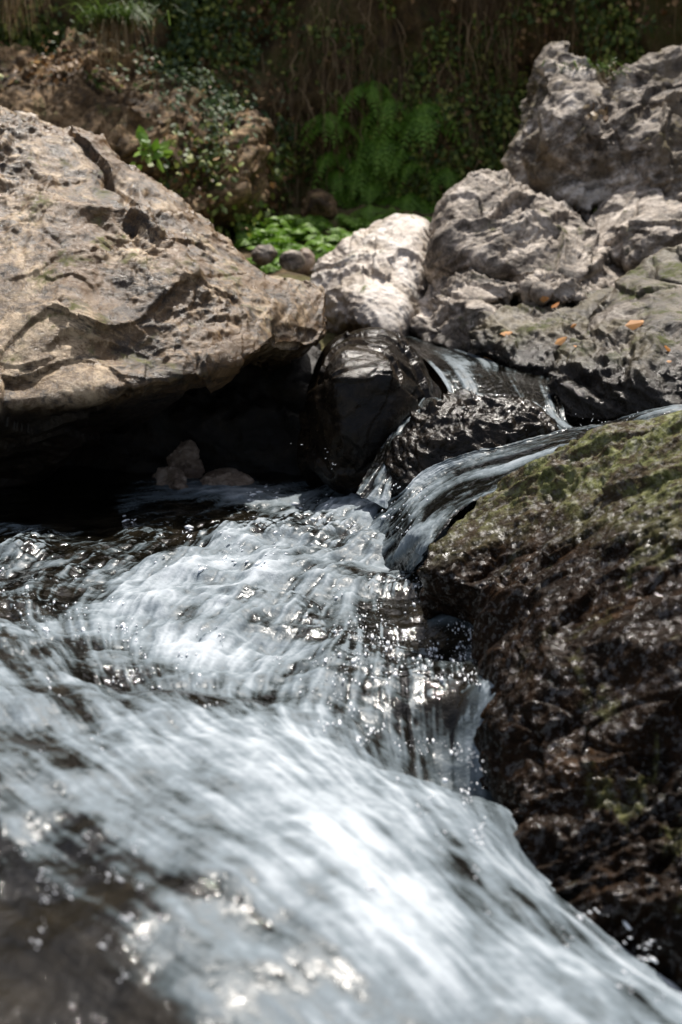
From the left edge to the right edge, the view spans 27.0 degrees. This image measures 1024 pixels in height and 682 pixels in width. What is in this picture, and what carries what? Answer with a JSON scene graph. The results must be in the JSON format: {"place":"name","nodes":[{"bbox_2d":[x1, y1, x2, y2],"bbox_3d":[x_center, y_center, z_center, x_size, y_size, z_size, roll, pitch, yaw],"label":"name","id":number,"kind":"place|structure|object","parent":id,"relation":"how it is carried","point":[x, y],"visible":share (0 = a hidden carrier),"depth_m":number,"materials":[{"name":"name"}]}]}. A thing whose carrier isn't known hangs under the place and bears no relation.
{"place":"outdoors","nodes":[
{"label":"outdoors","id":0,"kind":"place"},
{"bbox_2d":[0,465,681,1023],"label":"water","id":1,"kind":"structure","parent":0,"point":[276,839],"depth_m":2.12,"materials":[{"name":"white liquid"}]},
{"bbox_2d":[200,467,253,485],"bbox_3d":[-0.423,-0.104,4.888,0.194,0.107,0.373,-5,13,-22],"label":"rock","id":2,"kind":"object","parent":1,"relation":"in","point":[229,476],"visible":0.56,"depth_m":4.77,"materials":[{"name":"grey stone"}]},
{"bbox_2d":[0,412,664,1001],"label":"spray","id":3,"kind":"object","parent":1,"relation":"on","point":[440,678],"visible":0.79,"depth_m":2.86,"materials":[{"name":"white liquid"}]},
{"bbox_2d":[0,0,681,426],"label":"terrain","id":4,"kind":"structure","parent":0,"point":[416,16],"depth_m":8.64,"materials":[{"name":"green plant"}]},
{"bbox_2d":[0,27,279,232],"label":"rock outcrop","id":5,"kind":"object","parent":4,"relation":"on","point":[115,117],"visible":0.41,"depth_m":7.55,"materials":[{"name":"brown stone"}]},
{"bbox_2d":[0,0,52,43],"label":"grass tuft","id":6,"kind":"object","parent":5,"relation":"on","point":[8,3],"visible":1,"depth_m":7.47,"materials":[{"name":"plant"}]},
{"bbox_2d":[54,0,185,77],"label":"grass tuft","id":7,"kind":"object","parent":5,"relation":"on","point":[110,18],"visible":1,"depth_m":7.54,"materials":[{"name":"green grass blades"}]},
{"bbox_2d":[45,0,294,172],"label":"ivy","id":8,"kind":"object","parent":5,"relation":"on","point":[226,97],"visible":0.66,"depth_m":7.96,"materials":[{"name":"green plant"}]},
{"bbox_2d":[130,125,172,171],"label":"leafy plant","id":9,"kind":"object","parent":4,"relation":"on","point":[150,152],"visible":0.98,"depth_m":7.06,"materials":[{"name":"green plant"}]},
{"bbox_2d":[0,105,327,486],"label":"boulder","id":10,"kind":"object","parent":4,"relation":"on","point":[132,296],"visible":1,"depth_m":4.42,"materials":[{"name":"stone"}]},
{"bbox_2d":[152,439,204,489],"bbox_3d":[-0.562,-0.135,4.915,0.184,0.202,0.496,0,12,0],"label":"rock","id":11,"kind":"object","parent":4,"relation":"on","point":[184,462],"visible":0.74,"depth_m":4.90,"materials":[{"name":"grey stone"}]},
{"bbox_2d":[65,343,321,474],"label":"cave wall","id":12,"kind":"structure","parent":4,"relation":"on","point":[245,419],"depth_m":5.02,"materials":[{"name":"black stone"}]},
{"bbox_2d":[233,235,266,248],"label":"fern","id":13,"kind":"object","parent":4,"relation":"on","point":[242,243],"visible":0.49,"depth_m":7.47,"materials":[{"name":"green plant"}]},
{"bbox_2d":[235,233,267,248],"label":"fern","id":14,"kind":"object","parent":4,"relation":"on","point":[244,237],"visible":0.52,"depth_m":7.50,"materials":[{"name":"green plant"}]},
{"bbox_2d":[238,222,280,239],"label":"fern","id":15,"kind":"object","parent":4,"relation":"on","point":[255,229],"visible":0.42,"depth_m":7.66,"materials":[{"name":"green plant"}]},
{"bbox_2d":[242,221,277,228],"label":"fern","id":16,"kind":"object","parent":4,"relation":"on","point":[261,225],"visible":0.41,"depth_m":7.81,"materials":[{"name":"green plant"}]},
{"bbox_2d":[251,244,277,265],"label":"stone","id":17,"kind":"object","parent":4,"relation":"on","point":[262,255],"visible":1,"depth_m":6.57,"materials":[{"name":"grey stone"}]},
{"bbox_2d":[247,248,281,265],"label":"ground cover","id":18,"kind":"object","parent":4,"relation":"on","point":[275,260],"visible":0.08,"depth_m":7.09,"materials":[{"name":"green plant"}]},
{"bbox_2d":[248,245,287,256],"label":"fern","id":19,"kind":"object","parent":4,"relation":"on","point":[280,250],"visible":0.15,"depth_m":7.24,"materials":[{"name":"green plant"}]},
{"bbox_2d":[258,261,281,273],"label":"fern","id":20,"kind":"object","parent":4,"relation":"on","point":[269,268],"visible":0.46,"depth_m":7.00,"materials":[{"name":"green plant"}]},
{"bbox_2d":[252,235,289,246],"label":"fern","id":21,"kind":"object","parent":4,"relation":"on","point":[258,241],"visible":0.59,"depth_m":7.46,"materials":[{"name":"green plant"}]},
{"bbox_2d":[252,228,292,243],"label":"fern","id":22,"kind":"object","parent":4,"relation":"on","point":[269,231],"visible":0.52,"depth_m":7.53,"materials":[{"name":"green plant"}]},
{"bbox_2d":[254,221,291,228],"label":"fern","id":23,"kind":"object","parent":4,"relation":"on","point":[279,226],"visible":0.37,"depth_m":7.83,"materials":[{"name":"green plant"}]},
{"bbox_2d":[261,236,295,249],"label":"fern","id":24,"kind":"object","parent":4,"relation":"on","point":[280,242],"visible":0.28,"depth_m":7.40,"materials":[{"name":"green plant"}]},
{"bbox_2d":[263,215,305,228],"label":"fern","id":25,"kind":"object","parent":4,"relation":"on","point":[291,221],"visible":0.51,"depth_m":7.80,"materials":[{"name":"green plant"}]},
{"bbox_2d":[279,250,304,272],"bbox_3d":[-0.227,-1.166,6.610,0.124,0.103,0.102,0,12,0],"label":"stone","id":26,"kind":"object","parent":4,"relation":"on","point":[293,261],"visible":1,"depth_m":6.57,"materials":[{"name":"grey stone"}]},
{"bbox_2d":[280,219,320,240],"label":"fern","id":27,"kind":"object","parent":4,"relation":"on","point":[298,233],"visible":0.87,"depth_m":7.66,"materials":[{"name":"green plant"}]},
{"bbox_2d":[282,239,322,250],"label":"fern","id":28,"kind":"object","parent":4,"relation":"on","point":[298,247],"visible":0.61,"depth_m":7.36,"materials":[{"name":"green plant"}]},
{"bbox_2d":[295,248,314,275],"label":"stone","id":29,"kind":"object","parent":4,"relation":"on","point":[308,254],"visible":0.5,"depth_m":6.86,"materials":[{"name":"beige stone"}]},
{"bbox_2d":[296,217,333,234],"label":"fern","id":30,"kind":"object","parent":4,"relation":"on","point":[322,226],"visible":0.73,"depth_m":7.75,"materials":[{"name":"green plant"}]},
{"bbox_2d":[301,215,329,225],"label":"fern","id":31,"kind":"object","parent":4,"relation":"on","point":[319,219],"visible":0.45,"depth_m":7.96,"materials":[{"name":"green plant"}]},
{"bbox_2d":[300,188,337,221],"bbox_3d":[-0.126,-1.776,8.247,0.217,0.196,0.654,0,12,0],"label":"rock","id":32,"kind":"object","parent":4,"relation":"on","point":[319,202],"visible":0.87,"depth_m":8.01,"materials":[{"name":"brown stone"}]},
{"bbox_2d":[303,246,335,260],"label":"fern","id":33,"kind":"object","parent":4,"relation":"on","point":[315,252],"visible":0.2,"depth_m":7.28,"materials":[{"name":"green plant"}]},
{"bbox_2d":[311,246,327,252],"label":"fern","id":34,"kind":"object","parent":4,"relation":"on","point":[318,248],"visible":0.12,"depth_m":7.27,"materials":[{"name":"green plant"}]},
{"bbox_2d":[301,229,340,246],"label":"fern","id":35,"kind":"object","parent":4,"relation":"on","point":[322,238],"visible":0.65,"depth_m":7.56,"materials":[{"name":"green plant"}]},
{"bbox_2d":[315,244,335,258],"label":"fern","id":36,"kind":"object","parent":4,"relation":"on","point":[321,254],"visible":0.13,"depth_m":7.21,"materials":[{"name":"green plant"}]},
{"bbox_2d":[0,0,657,239],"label":"ground cover","id":37,"kind":"object","parent":4,"relation":"on","point":[627,37],"visible":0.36,"depth_m":8.56,"materials":[{"name":"green plant"}]},
{"bbox_2d":[361,152,395,181],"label":"fern","id":38,"kind":"object","parent":37,"relation":"on","point":[370,158],"visible":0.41,"depth_m":8.58,"materials":[{"name":"green plant"}]},
{"bbox_2d":[298,117,361,149],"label":"fern","id":39,"kind":"object","parent":4,"relation":"on","point":[316,127],"visible":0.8,"depth_m":8.52,"materials":[{"name":"green plant"}]},
{"bbox_2d":[300,111,362,147],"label":"fern","id":40,"kind":"object","parent":4,"relation":"on","point":[326,117],"visible":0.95,"depth_m":8.50,"materials":[{"name":"green plant"}]},
{"bbox_2d":[306,168,357,196],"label":"fern","id":41,"kind":"object","parent":4,"relation":"on","point":[337,173],"visible":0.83,"depth_m":8.58,"materials":[{"name":"green plant"}]},
{"bbox_2d":[294,151,374,194],"bbox_3d":[-0.036,-2.050,8.615,0.559,0.270,0.310,1,12,5],"label":"fern","id":42,"kind":"object","parent":4,"relation":"on","point":[325,156],"visible":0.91,"depth_m":8.57,"materials":[{"name":"green plant"}]},
{"bbox_2d":[325,228,351,245],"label":"fern","id":43,"kind":"object","parent":4,"relation":"on","point":[341,231],"visible":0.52,"depth_m":7.52,"materials":[{"name":"green plant"}]},
{"bbox_2d":[328,159,350,174],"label":"fern","id":44,"kind":"object","parent":4,"relation":"on","point":[332,166],"visible":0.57,"depth_m":8.62,"materials":[{"name":"green plant"}]},
{"bbox_2d":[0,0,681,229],"bbox_3d":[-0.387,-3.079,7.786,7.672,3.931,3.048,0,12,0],"label":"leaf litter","id":45,"kind":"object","parent":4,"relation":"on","point":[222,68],"visible":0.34,"depth_m":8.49,"materials":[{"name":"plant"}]},
{"bbox_2d":[329,191,358,208],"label":"fern","id":46,"kind":"object","parent":4,"relation":"on","point":[330,192],"visible":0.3,"depth_m":8.59,"materials":[{"name":"green plant"}]},
{"bbox_2d":[319,95,372,121],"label":"fern","id":47,"kind":"object","parent":4,"relation":"on","point":[340,99],"visible":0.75,"depth_m":8.55,"materials":[{"name":"green plant"}]},
{"bbox_2d":[333,188,363,206],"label":"fern","id":48,"kind":"object","parent":4,"relation":"on","point":[342,195],"visible":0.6,"depth_m":8.60,"materials":[{"name":"green plant"}]},
{"bbox_2d":[334,140,364,164],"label":"fern","id":49,"kind":"object","parent":4,"relation":"on","point":[344,149],"visible":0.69,"depth_m":8.60,"materials":[{"name":"green plant"}]},
{"bbox_2d":[335,214,367,228],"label":"fern","id":50,"kind":"object","parent":4,"relation":"on","point":[344,219],"visible":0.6,"depth_m":7.92,"materials":[{"name":"green plant"}]},
{"bbox_2d":[346,221,365,232],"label":"fern","id":51,"kind":"object","parent":4,"relation":"on","point":[357,227],"visible":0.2,"depth_m":7.74,"materials":[{"name":"green plant"}]},
{"bbox_2d":[334,177,377,203],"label":"fern","id":52,"kind":"object","parent":4,"relation":"on","point":[352,189],"visible":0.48,"depth_m":8.60,"materials":[{"name":"green plant"}]},
{"bbox_2d":[335,158,377,183],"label":"fern","id":53,"kind":"object","parent":4,"relation":"on","point":[352,168],"visible":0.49,"depth_m":8.60,"materials":[{"name":"green plant"}]},
{"bbox_2d":[331,124,384,152],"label":"fern","id":54,"kind":"object","parent":4,"relation":"on","point":[357,125],"visible":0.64,"depth_m":8.61,"materials":[{"name":"green plant"}]},
{"bbox_2d":[348,219,370,231],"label":"fern","id":55,"kind":"object","parent":4,"relation":"on","point":[364,225],"visible":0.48,"depth_m":7.78,"materials":[{"name":"green plant"}]},
{"bbox_2d":[324,164,395,202],"bbox_3d":[0.100,-1.999,8.642,0.392,0.262,0.369,-5,13,-22],"label":"fern","id":56,"kind":"object","parent":4,"relation":"on","point":[359,179],"visible":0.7,"depth_m":8.55,"materials":[{"name":"green plant"}]},
{"bbox_2d":[340,134,385,170],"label":"fern","id":57,"kind":"object","parent":4,"relation":"on","point":[367,143],"visible":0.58,"depth_m":8.57,"materials":[{"name":"green plant"}]},
{"bbox_2d":[334,85,398,118],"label":"fern","id":58,"kind":"object","parent":4,"relation":"on","point":[365,89],"visible":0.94,"depth_m":8.52,"materials":[{"name":"green plant"}]},
{"bbox_2d":[345,113,387,139],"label":"fern","id":59,"kind":"object","parent":4,"relation":"on","point":[360,119],"visible":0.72,"depth_m":8.60,"materials":[{"name":"green plant"}]},
{"bbox_2d":[337,182,398,207],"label":"fern","id":60,"kind":"object","parent":4,"relation":"on","point":[367,193],"visible":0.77,"depth_m":8.55,"materials":[{"name":"green plant"}]},
{"bbox_2d":[297,327,442,494],"bbox_3d":[0.097,-0.320,4.788,0.487,0.590,0.959,0,12,0],"label":"boulder","id":61,"kind":"object","parent":4,"relation":"on","point":[369,389],"visible":0.66,"depth_m":4.39,"materials":[{"name":"black stone"}]},
{"bbox_2d":[310,213,430,337],"bbox_3d":[0.154,-1.011,6.404,0.593,0.652,1.483,0,12,0],"label":"boulder","id":62,"kind":"object","parent":4,"relation":"on","point":[372,275],"visible":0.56,"depth_m":6.10,"materials":[{"name":"white stone"}]},
{"bbox_2d":[350,205,390,222],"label":"fern","id":63,"kind":"object","parent":4,"relation":"on","point":[368,210],"visible":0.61,"depth_m":8.24,"materials":[{"name":"green plant"}]},
{"bbox_2d":[348,80,392,105],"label":"fern","id":64,"kind":"object","parent":4,"relation":"attached to","point":[371,84],"visible":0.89,"depth_m":8.57,"materials":[{"name":"green plant"}]},
{"bbox_2d":[346,156,401,191],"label":"fern","id":65,"kind":"object","parent":4,"relation":"on","point":[383,175],"visible":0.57,"depth_m":8.56,"materials":[{"name":"green plant"}]},
{"bbox_2d":[355,178,397,204],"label":"fern","id":66,"kind":"object","parent":4,"relation":"on","point":[380,186],"visible":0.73,"depth_m":8.57,"materials":[{"name":"green plant"}]},
{"bbox_2d":[362,161,397,181],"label":"fern","id":67,"kind":"object","parent":4,"relation":"on","point":[379,170],"visible":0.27,"depth_m":8.57,"materials":[{"name":"green plant"}]},
{"bbox_2d":[343,134,423,181],"bbox_3d":[0.239,-2.143,8.609,0.435,0.290,0.410,-5,13,-23],"label":"fern","id":68,"kind":"object","parent":4,"relation":"attached to","point":[393,143],"visible":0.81,"depth_m":8.52,"materials":[{"name":"green plant"}]},
{"bbox_2d":[364,116,407,141],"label":"fern","id":69,"kind":"object","parent":4,"relation":"on","point":[375,128],"visible":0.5,"depth_m":8.57,"materials":[{"name":"green plant"}]},
{"bbox_2d":[353,96,419,135],"bbox_3d":[0.272,-2.397,8.615,0.371,0.248,0.349,-5,13,-23],"label":"fern","id":70,"kind":"object","parent":4,"relation":"on","point":[389,102],"visible":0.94,"depth_m":8.55,"materials":[{"name":"green plant"}]},
{"bbox_2d":[373,194,400,206],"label":"fern","id":71,"kind":"object","parent":4,"relation":"on","point":[385,200],"visible":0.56,"depth_m":8.58,"materials":[{"name":"green plant"}]},
{"bbox_2d":[372,210,402,221],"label":"fern","id":72,"kind":"object","parent":4,"relation":"on","point":[380,217],"visible":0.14,"depth_m":7.93,"materials":[{"name":"green plant"}]},
{"bbox_2d":[369,149,422,184],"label":"fern","id":73,"kind":"object","parent":4,"relation":"on","point":[388,168],"visible":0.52,"depth_m":8.54,"materials":[{"name":"green plant"}]},
{"bbox_2d":[386,207,416,215],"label":"fern","id":74,"kind":"object","parent":4,"relation":"on","point":[392,210],"visible":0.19,"depth_m":8.00,"materials":[{"name":"green plant"}]},
{"bbox_2d":[381,147,423,177],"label":"fern","id":75,"kind":"object","parent":4,"relation":"attached to","point":[397,155],"visible":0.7,"depth_m":8.53,"materials":[{"name":"green plant"}]},
{"bbox_2d":[371,119,436,153],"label":"fern","id":76,"kind":"object","parent":4,"relation":"on","point":[392,130],"visible":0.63,"depth_m":8.54,"materials":[{"name":"green plant"}]},
{"bbox_2d":[393,200,426,212],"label":"fern","id":77,"kind":"object","parent":4,"relation":"on","point":[415,206],"visible":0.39,"depth_m":8.52,"materials":[{"name":"green plant"}]},
{"bbox_2d":[391,191,431,210],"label":"fern","id":78,"kind":"object","parent":4,"relation":"on","point":[409,197],"visible":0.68,"depth_m":8.53,"materials":[{"name":"green plant"}]},
{"bbox_2d":[384,161,451,198],"bbox_3d":[0.455,-2.006,8.585,0.481,0.232,0.267,2,12,7],"label":"fern","id":79,"kind":"object","parent":4,"relation":"on","point":[413,170],"visible":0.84,"depth_m":8.54,"materials":[{"name":"green plant"}]},
{"bbox_2d":[417,202,433,213],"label":"fern","id":80,"kind":"object","parent":4,"relation":"on","point":[423,210],"visible":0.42,"depth_m":8.54,"materials":[{"name":"green plant"}]},
{"bbox_2d":[388,112,466,157],"bbox_3d":[0.489,-2.274,8.577,0.430,0.287,0.405,-7,14,-30],"label":"fern","id":81,"kind":"object","parent":4,"relation":"on","point":[430,124],"visible":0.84,"depth_m":8.49,"materials":[{"name":"green plant"}]},
{"bbox_2d":[423,216,432,222],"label":"fern","id":82,"kind":"object","parent":4,"relation":"on","point":[428,219],"visible":0.08,"depth_m":7.82,"materials":[{"name":"green plant"}]},
{"bbox_2d":[398,100,459,140],"bbox_3d":[0.502,-2.373,8.620,0.386,0.258,0.363,-3,12,-13],"label":"fern","id":83,"kind":"object","parent":4,"relation":"on","point":[428,106],"visible":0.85,"depth_m":8.54,"materials":[{"name":"green plant"}]},
{"bbox_2d":[424,202,436,213],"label":"fern","id":84,"kind":"object","parent":4,"relation":"on","point":[432,209],"visible":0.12,"depth_m":8.54,"materials":[{"name":"green plant"}]},
{"bbox_2d":[191,0,681,209],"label":"hanging roots","id":85,"kind":"object","parent":4,"relation":"hanging from","point":[400,84],"visible":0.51,"depth_m":8.58,"materials":[{"name":"brown plant"}]},
{"bbox_2d":[417,166,463,198],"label":"fern","id":86,"kind":"object","parent":4,"relation":"on","point":[440,172],"visible":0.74,"depth_m":8.52,"materials":[{"name":"green plant"}]},
{"bbox_2d":[383,389,559,498],"bbox_3d":[0.421,-0.171,4.337,0.664,0.400,0.770,0,12,0],"label":"rock","id":87,"kind":"object","parent":4,"relation":"on","point":[454,424],"visible":0.41,"depth_m":4.07,"materials":[{"name":"black stone"}]},
{"bbox_2d":[409,266,610,368],"bbox_3d":[0.726,-0.860,6.127,0.913,0.445,1.344,0,12,0],"label":"rock ledge","id":88,"kind":"object","parent":4,"relation":"on","point":[447,309],"visible":0.6,"depth_m":5.72,"materials":[{"name":"grey stone"}]},
{"bbox_2d":[421,169,625,298],"bbox_3d":[0.832,-1.189,6.515,0.979,0.746,1.613,0,12,0],"label":"boulder","id":89,"kind":"object","parent":4,"relation":"on","point":[502,225],"visible":0.56,"depth_m":5.97,"materials":[{"name":"grey stone"}]},
{"bbox_2d":[467,287,613,377],"bbox_3d":[0.866,-0.679,5.628,0.760,0.400,1.290,0,12,0],"label":"rock ledge","id":90,"kind":"object","parent":4,"relation":"on","point":[527,345],"visible":0.38,"depth_m":5.35,"materials":[{"name":"grey stone"}]},
{"bbox_2d":[500,331,511,335],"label":"fallen leaf","id":91,"kind":"object","parent":90,"relation":"on","point":[506,332],"visible":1,"depth_m":5.32,"materials":[{"name":"orange plant"}]},
{"bbox_2d":[540,296,548,302],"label":"fallen leaf","id":92,"kind":"object","parent":90,"relation":"on","point":[543,299],"visible":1,"depth_m":5.59,"materials":[{"name":"brown plant"}]},
{"bbox_2d":[555,337,566,344],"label":"fallen leaf","id":93,"kind":"object","parent":90,"relation":"on","point":[560,341],"visible":0.94,"depth_m":5.18,"materials":[{"name":"orange plant"}]},
{"bbox_2d":[417,410,681,988],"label":"boulder","id":94,"kind":"object","parent":4,"relation":"on","point":[554,579],"visible":0.91,"depth_m":2.57,"materials":[{"name":"stone"}]},
{"bbox_2d":[501,41,681,224],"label":"rock outcrop","id":95,"kind":"object","parent":4,"relation":"on","point":[560,147],"visible":0.77,"depth_m":6.57,"materials":[{"name":"stone"}]},
{"bbox_2d":[542,55,630,86],"bbox_3d":[1.183,-2.093,6.846,0.432,0.206,0.226,0,12,0],"label":"grass tuft","id":96,"kind":"object","parent":95,"relation":"on","point":[605,74],"visible":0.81,"depth_m":6.83,"materials":[{"name":"plant"}]},
{"bbox_2d":[583,102,605,120],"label":"dry plant","id":97,"kind":"object","parent":95,"relation":"hanging from","point":[595,114],"visible":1,"depth_m":6.46,"materials":[{"name":"plant"}]},
{"bbox_2d":[603,107,609,120],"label":"dry plant","id":98,"kind":"object","parent":95,"relation":"hanging from","point":[606,117],"visible":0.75,"depth_m":6.64,"materials":[{"name":"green plant"}]},
{"bbox_2d":[547,244,681,426],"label":"boulder","id":99,"kind":"object","parent":4,"relation":"on","point":[610,366],"visible":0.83,"depth_m":4.69,"materials":[{"name":"grey stone"}]},
{"bbox_2d":[625,320,643,329],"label":"fallen leaf","id":100,"kind":"object","parent":99,"relation":"on","point":[633,324],"visible":1,"depth_m":4.76,"materials":[{"name":"orange plant"}]},
{"bbox_2d":[587,181,681,272],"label":"boulder","id":101,"kind":"object","parent":4,"relation":"on","point":[636,226],"visible":0.61,"depth_m":6.12,"materials":[{"name":"grey stone"}]},
{"bbox_2d":[356,397,440,507],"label":"water","id":102,"kind":"structure","parent":0,"point":[375,485],"depth_m":4.13,"materials":[{"name":"grey liquid"}]},
{"bbox_2d":[405,336,571,429],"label":"water","id":103,"kind":"structure","parent":0,"point":[455,370],"depth_m":4.90,"materials":[{"name":"liquid"}]},
{"bbox_2d":[368,404,681,573],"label":"water","id":104,"kind":"structure","parent":0,"point":[455,485],"depth_m":3.76,"materials":[{"name":"grey liquid"}]}
]}

